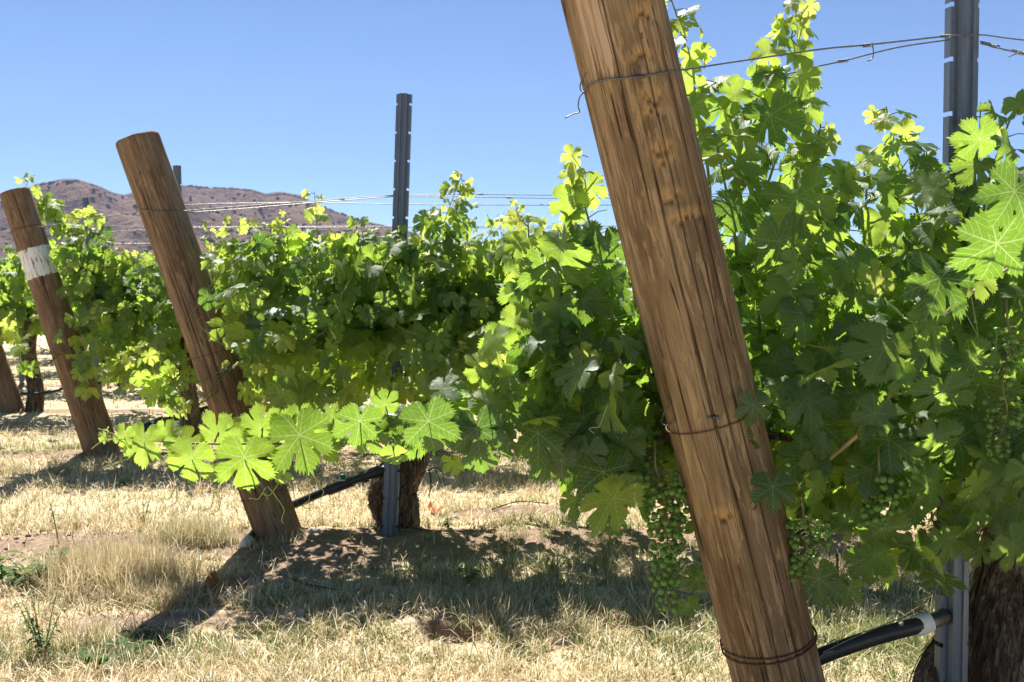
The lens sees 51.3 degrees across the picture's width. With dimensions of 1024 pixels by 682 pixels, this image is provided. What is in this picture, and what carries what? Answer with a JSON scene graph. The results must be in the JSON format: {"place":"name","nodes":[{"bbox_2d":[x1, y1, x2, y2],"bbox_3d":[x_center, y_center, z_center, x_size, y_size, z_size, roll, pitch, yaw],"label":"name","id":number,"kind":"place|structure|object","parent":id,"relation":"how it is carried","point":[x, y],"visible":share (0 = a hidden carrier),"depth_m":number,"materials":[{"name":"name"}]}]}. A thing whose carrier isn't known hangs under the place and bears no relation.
{"place":"outdoors","nodes":[
{"label":"outdoors","id":0,"kind":"place"},
{"bbox_2d":[0,179,492,259],"bbox_3d":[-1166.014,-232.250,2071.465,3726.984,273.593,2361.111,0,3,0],"label":"hills","id":1,"kind":"structure","parent":0,"point":[69,192],"depth_m":1649.36,"materials":[{"name":"brown soil"}]},
{"bbox_2d":[0,180,492,264],"bbox_3d":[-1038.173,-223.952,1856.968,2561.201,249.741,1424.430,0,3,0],"label":"hillside scrub","id":2,"kind":"object","parent":1,"relation":"on","point":[190,197],"visible":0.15,"depth_m":1744.27,"materials":[{"name":"plant"}]},
{"bbox_2d":[0,335,982,681],"bbox_3d":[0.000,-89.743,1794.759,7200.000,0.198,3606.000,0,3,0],"label":"ground","id":3,"kind":"structure","parent":0,"point":[428,625],"depth_m":4.17,"materials":[{"name":"beige plant"}]},
{"bbox_2d":[0,258,17,333],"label":"grape vine","id":4,"kind":"object","parent":3,"relation":"on","point":[15,332],"visible":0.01,"depth_m":10.80,"materials":[{"name":"green plant"}]},
{"bbox_2d":[0,345,24,411],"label":"wooden post","id":5,"kind":"object","parent":3,"relation":"on","point":[11,400],"visible":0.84,"depth_m":8.77,"materials":[{"name":"brown wood"}]},
{"bbox_2d":[20,381,110,395],"bbox_3d":[-3.565,0.369,8.725,0.848,0.134,0.067,-1,3,-16],"label":"hose","id":6,"kind":"object","parent":5,"relation":"attached to","point":[42,393],"visible":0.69,"depth_m":8.63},
{"bbox_2d":[16,249,24,384],"bbox_3d":[-5.072,-0.331,10.996,0.054,1.701,0.033,0,3,-5],"label":"steel post","id":7,"kind":"object","parent":3,"relation":"on","point":[21,380],"visible":0.12,"depth_m":11.02,"materials":[{"name":"grey metal"}]},
{"bbox_2d":[0,545,69,585],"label":"weed","id":8,"kind":"object","parent":3,"relation":"on","point":[12,570],"visible":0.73,"depth_m":3.74,"materials":[{"name":"green plant"}]},
{"bbox_2d":[14,588,67,656],"bbox_3d":[-1.327,0.807,3.018,0.142,0.190,0.128,0,3,0],"label":"weed","id":9,"kind":"object","parent":3,"relation":"on","point":[38,638],"visible":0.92,"depth_m":3.01,"materials":[{"name":"green plant"}]},
{"bbox_2d":[47,498,60,543],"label":"weed","id":10,"kind":"object","parent":3,"relation":"on","point":[51,509],"visible":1,"depth_m":4.24,"materials":[{"name":"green plant"}]},
{"bbox_2d":[0,242,117,411],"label":"grape vine","id":11,"kind":"object","parent":3,"relation":"on","point":[15,293],"visible":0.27,"depth_m":8.67,"materials":[{"name":"green plant"}]},
{"bbox_2d":[0,187,120,455],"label":"wooden post","id":12,"kind":"object","parent":3,"relation":"on","point":[90,416],"visible":0.75,"depth_m":6.49,"materials":[{"name":"wood"}]},
{"bbox_2d":[46,226,412,236],"bbox_3d":[0.124,-0.674,6.581,6.062,0.073,0.067,0,3,0],"label":"trellis wire","id":13,"kind":"object","parent":12,"relation":"attached to","point":[230,227],"visible":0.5,"depth_m":6.57,"materials":[{"name":"grey metal"}]},
{"bbox_2d":[82,198,102,396],"bbox_3d":[-3.476,-0.277,8.846,0.049,1.814,0.032,-3,3,-5],"label":"steel post","id":14,"kind":"object","parent":3,"relation":"on","point":[85,204],"visible":0.12,"depth_m":8.81,"materials":[{"name":"grey metal"}]},
{"bbox_2d":[19,375,57,377],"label":"trellis wire","id":15,"kind":"object","parent":14,"relation":"attached to","point":[39,377],"visible":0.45,"depth_m":8.72,"materials":[{"name":"grey metal"}]},
{"bbox_2d":[0,243,243,250],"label":"trellis wire","id":16,"kind":"object","parent":14,"relation":"attached to","point":[139,243],"visible":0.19,"depth_m":8.82,"materials":[{"name":"grey metal"}]},
{"bbox_2d":[0,226,412,236],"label":"trellis wire","id":17,"kind":"object","parent":14,"relation":"attached to","point":[283,227],"visible":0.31,"depth_m":8.81,"materials":[{"name":"grey metal"}]},
{"bbox_2d":[74,638,139,665],"bbox_3d":[-1.128,0.880,2.990,0.163,0.058,0.162,-3,4,-43],"label":"weed","id":18,"kind":"object","parent":3,"relation":"on","point":[96,656],"visible":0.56,"depth_m":2.98,"materials":[{"name":"green plant"}]},
{"bbox_2d":[83,246,141,385],"bbox_3d":[-3.980,-0.222,10.924,1.969,1.534,1.356,0,3,0],"label":"grape vine","id":19,"kind":"object","parent":3,"relation":"on","point":[119,257],"depth_m":11.01,"materials":[{"name":"green plant"}]},
{"bbox_2d":[115,478,131,487],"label":"weed","id":20,"kind":"object","parent":3,"relation":"on","point":[121,484],"visible":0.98,"depth_m":5.64,"materials":[{"name":"green plant"}]},
{"bbox_2d":[0,172,292,448],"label":"grape vine","id":21,"kind":"object","parent":3,"relation":"on","point":[123,303],"visible":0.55,"depth_m":6.38,"materials":[{"name":"green plant"}]},
{"bbox_2d":[139,492,157,520],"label":"weed","id":22,"kind":"object","parent":3,"relation":"on","point":[147,507],"visible":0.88,"depth_m":4.55,"materials":[{"name":"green plant"}]},
{"bbox_2d":[118,623,180,652],"bbox_3d":[-1.072,0.876,3.136,0.187,0.061,0.182,3,4,41],"label":"weed","id":23,"kind":"object","parent":3,"relation":"on","point":[157,637],"visible":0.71,"depth_m":3.13,"materials":[{"name":"green plant"}]},
{"bbox_2d":[118,405,208,443],"bbox_3d":[-2.269,0.572,6.679,0.946,0.390,0.278,-1,3,-15],"label":"irrigation pipe","id":24,"kind":"object","parent":3,"relation":"on","point":[161,418],"visible":0.22,"depth_m":6.69,"materials":[{"name":"black plastic"}]},
{"bbox_2d":[173,165,182,436],"bbox_3d":[-2.059,-0.172,6.628,0.048,1.825,0.032,-1,3,-5],"label":"steel post","id":25,"kind":"object","parent":3,"relation":"on","point":[177,171],"visible":0.05,"depth_m":6.58,"materials":[{"name":"grey metal"}]},
{"bbox_2d":[11,202,912,230],"bbox_3d":[0.062,-0.763,6.569,6.176,0.183,0.147,0,3,-1],"label":"trellis wire","id":26,"kind":"object","parent":25,"relation":"attached to","point":[284,202],"visible":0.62,"depth_m":6.56,"materials":[{"name":"grey metal"}]},
{"bbox_2d":[191,584,205,594],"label":"weed","id":27,"kind":"object","parent":3,"relation":"on","point":[201,589],"visible":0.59,"depth_m":3.65,"materials":[{"name":"plant"}]},
{"bbox_2d":[134,236,281,272],"bbox_3d":[-2.219,-0.110,8.727,1.969,1.534,1.356,0,3,0],"label":"grape vine","id":28,"kind":"object","parent":3,"relation":"on","point":[202,239],"visible":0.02,"depth_m":8.76,"materials":[{"name":"green plant"}]},
{"bbox_2d":[116,130,301,540],"bbox_3d":[-1.224,0.023,4.346,0.189,1.782,0.189,-19,3,-1],"label":"wooden post","id":29,"kind":"object","parent":3,"relation":"on","point":[153,184],"visible":0.68,"depth_m":4.26,"materials":[{"name":"brown wood"}]},
{"bbox_2d":[241,484,286,501],"bbox_3d":[-1.019,0.625,4.384,0.186,0.062,0.195,0,3,0],"label":"wire hoop","id":30,"kind":"object","parent":29,"relation":"attached to","point":[263,496],"visible":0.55,"depth_m":4.31,"materials":[{"name":"metal"}]},
{"bbox_2d":[136,195,392,215],"bbox_3d":[-0.990,-0.548,4.317,1.018,0.099,0.062,-1,3,-10],"label":"trellis wire","id":31,"kind":"object","parent":29,"relation":"attached to","point":[262,204],"visible":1,"depth_m":4.33,"materials":[{"name":"grey metal"}]},
{"bbox_2d":[191,349,365,368],"bbox_3d":[-0.902,0.072,4.349,0.809,0.102,0.191,0,3,0],"label":"tie wire","id":32,"kind":"object","parent":29,"relation":"attached to","point":[289,365],"visible":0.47,"depth_m":4.28,"materials":[{"name":"grey metal"}]},
{"bbox_2d":[188,196,392,212],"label":"trellis wire","id":33,"kind":"object","parent":29,"relation":"attached to","point":[290,204],"visible":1,"depth_m":4.35,"materials":[{"name":"grey metal"}]},
{"bbox_2d":[199,590,220,599],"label":"weed","id":34,"kind":"object","parent":3,"relation":"on","point":[214,591],"visible":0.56,"depth_m":3.63,"materials":[{"name":"plant"}]},
{"bbox_2d":[205,571,226,590],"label":"fallen leaf","id":35,"kind":"object","parent":3,"relation":"on","point":[212,581],"visible":0.62,"depth_m":3.74,"materials":[{"name":"brown plant"}]},
{"bbox_2d":[278,572,335,589],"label":"twig","id":36,"kind":"object","parent":3,"relation":"on","point":[305,583],"visible":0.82,"depth_m":3.73,"materials":[{"name":"brown wood"}]},
{"bbox_2d":[240,465,385,547],"bbox_3d":[-0.785,0.646,4.497,0.756,0.339,0.327,-1,3,-23],"label":"irrigation pipe","id":37,"kind":"object","parent":3,"relation":"on","point":[344,483],"visible":0.71,"depth_m":4.43,"materials":[{"name":"black plastic"}]},
{"bbox_2d":[307,527,320,532],"bbox_3d":[-0.807,0.775,4.359,0.053,0.028,0.045,-2,3,-32],"label":"stone","id":38,"kind":"object","parent":3,"relation":"on","point":[312,530],"visible":0.87,"depth_m":4.35,"materials":[{"name":"white stone"}]},
{"bbox_2d":[118,170,625,528],"bbox_3d":[-0.466,0.096,4.398,2.153,1.550,1.373,0,3,0],"label":"grape vine","id":39,"kind":"object","parent":3,"relation":"on","point":[310,306],"visible":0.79,"depth_m":4.15,"materials":[{"name":"green plant"}]},
{"bbox_2d":[382,93,411,536],"bbox_3d":[-0.471,-0.074,4.364,0.143,1.861,0.059,-2,4,-37],"label":"steel post","id":40,"kind":"object","parent":3,"relation":"on","point":[402,154],"visible":0.57,"depth_m":4.34,"materials":[{"name":"grey metal"}]},
{"bbox_2d":[285,453,372,503],"bbox_3d":[-0.723,0.556,4.357,0.406,0.200,0.020,-1,3,-21],"label":"tie wire","id":41,"kind":"object","parent":40,"relation":"attached to","point":[317,472],"visible":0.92,"depth_m":4.33,"materials":[{"name":"metal"}]},
{"bbox_2d":[409,195,869,198],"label":"trellis wire","id":42,"kind":"object","parent":40,"relation":"attached to","point":[511,197],"visible":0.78,"depth_m":4.37,"materials":[{"name":"grey metal"}]},
{"bbox_2d":[411,192,869,195],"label":"trellis wire","id":43,"kind":"object","parent":40,"relation":"attached to","point":[498,194],"visible":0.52,"depth_m":4.37,"materials":[{"name":"grey metal"}]},
{"bbox_2d":[326,236,472,451],"bbox_3d":[-0.489,0.052,6.614,1.811,1.422,1.319,0,3,0],"label":"grape vine","id":44,"kind":"object","parent":3,"relation":"on","point":[409,238],"visible":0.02,"depth_m":6.61,"materials":[{"name":"green plant"}]},
{"bbox_2d":[428,501,443,515],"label":"fallen leaf","id":45,"kind":"object","parent":3,"relation":"on","point":[430,506],"visible":0.91,"depth_m":4.92,"materials":[{"name":"orange plant"}]},
{"bbox_2d":[404,526,469,531],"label":"twig","id":46,"kind":"object","parent":3,"relation":"on","point":[436,530],"visible":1,"depth_m":4.39,"materials":[{"name":"brown wood"}]},
{"bbox_2d":[436,511,459,529],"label":"weed","id":47,"kind":"object","parent":3,"relation":"on","point":[447,523],"visible":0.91,"depth_m":4.47,"materials":[{"name":"green plant"}]},
{"bbox_2d":[2,447,915,580],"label":"soil clods","id":48,"kind":"object","parent":3,"relation":"on","point":[436,541],"visible":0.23,"depth_m":4.29,"materials":[{"name":"brown soil"}]},
{"bbox_2d":[453,562,481,588],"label":"weed","id":49,"kind":"object","parent":3,"relation":"on","point":[473,575],"visible":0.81,"depth_m":3.74,"materials":[{"name":"green plant"}]},
{"bbox_2d":[0,396,972,675],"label":"tall dry grass","id":50,"kind":"structure","parent":3,"relation":"on","point":[116,564],"depth_m":3.71,"materials":[{"name":"beige plant"}]},
{"bbox_2d":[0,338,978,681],"bbox_3d":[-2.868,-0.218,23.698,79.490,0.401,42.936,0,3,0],"label":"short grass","id":51,"kind":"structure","parent":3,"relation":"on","point":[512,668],"depth_m":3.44,"materials":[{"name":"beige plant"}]},
{"bbox_2d":[492,501,548,509],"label":"twig","id":52,"kind":"object","parent":3,"relation":"on","point":[515,502],"visible":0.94,"depth_m":5.00,"materials":[{"name":"brown wood"}]},
{"bbox_2d":[91,0,1023,681],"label":"grape vine","id":53,"kind":"object","parent":3,"relation":"on","point":[875,402],"visible":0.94,"depth_m":2.12,"materials":[{"name":"green plant"}]},
{"bbox_2d":[560,0,824,681],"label":"wooden post","id":54,"kind":"object","parent":3,"relation":"on","point":[647,142],"visible":0.97,"depth_m":2.02,"materials":[{"name":"brown wood"}]},
{"bbox_2d":[661,399,785,434],"bbox_3d":[0.606,0.162,2.188,0.643,0.112,0.197,-1,3,-16],"label":"tie wire","id":55,"kind":"object","parent":54,"relation":"attached to","point":[709,419],"visible":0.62,"depth_m":2.06,"materials":[{"name":"grey metal"}]},
{"bbox_2d":[565,34,950,118],"bbox_3d":[0.525,-0.529,2.070,0.849,0.210,0.137,-1,3,-15],"label":"trellis wire","id":56,"kind":"object","parent":54,"relation":"attached to","point":[871,44],"visible":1,"depth_m":2.10,"materials":[{"name":"grey metal"}]},
{"bbox_2d":[720,625,816,659],"bbox_3d":[0.530,0.613,2.209,0.194,0.047,0.197,0,3,0],"label":"wire hoop","id":57,"kind":"object","parent":54,"relation":"attached to","point":[807,646],"visible":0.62,"depth_m":2.13,"materials":[{"name":"brown metal"}]},
{"bbox_2d":[721,628,817,665],"bbox_3d":[0.532,0.622,2.211,0.193,0.056,0.197,0,3,0],"label":"wire hoop","id":58,"kind":"object","parent":54,"relation":"attached to","point":[793,658],"visible":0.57,"depth_m":2.13,"materials":[{"name":"metal"}]},
{"bbox_2d":[811,563,847,620],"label":"tie wire","id":59,"kind":"object","parent":54,"relation":"attached to","point":[828,593],"visible":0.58,"depth_m":2.20,"materials":[{"name":"grey metal"}]},
{"bbox_2d":[524,217,994,535],"bbox_3d":[1.008,0.174,4.420,1.999,1.397,1.394,0,3,0],"label":"grape vine","id":60,"kind":"object","parent":3,"relation":"on","point":[558,228],"depth_m":4.30,"materials":[{"name":"green plant"}]},
{"bbox_2d":[934,0,979,681],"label":"steel post","id":61,"kind":"object","parent":3,"relation":"on","point":[960,97],"visible":0.34,"depth_m":2.28,"materials":[{"name":"grey metal"}]},
{"bbox_2d":[687,39,948,95],"bbox_3d":[0.608,-0.565,2.234,0.640,0.147,0.012,0,3,-6],"label":"trellis wire","id":62,"kind":"object","parent":61,"relation":"attached to","point":[842,61],"visible":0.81,"depth_m":2.25,"materials":[{"name":"grey metal"}]},
{"bbox_2d":[818,609,969,664],"bbox_3d":[0.823,0.644,2.274,0.582,0.182,0.206,-1,3,-25],"label":"irrigation pipe","id":63,"kind":"object","parent":61,"relation":"attached to","point":[921,623],"visible":0.52,"depth_m":2.18,"materials":[{"name":"black plastic"}]},
{"bbox_2d":[816,609,922,669],"bbox_3d":[0.743,0.611,2.162,0.271,0.095,0.049,-1,3,-22],"label":"irrigation hose","id":64,"kind":"object","parent":63,"relation":"attached to","point":[857,636],"visible":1,"depth_m":2.13,"materials":[{"name":"black plastic"}]},
{"bbox_2d":[949,34,1023,40],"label":"trellis wire","id":65,"kind":"object","parent":61,"relation":"attached to","point":[986,35],"visible":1,"depth_m":2.25,"materials":[{"name":"grey metal"}]},
{"bbox_2d":[979,41,1023,56],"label":"trellis wire","id":66,"kind":"object","parent":61,"relation":"attached to","point":[1018,52],"visible":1,"depth_m":2.26,"materials":[{"name":"grey metal"}]},
{"bbox_2d":[0,0,1023,262],"label":"sky","id":67,"kind":"structure","parent":0,"point":[264,96],"materials":[{"name":"blue"}]}
]}

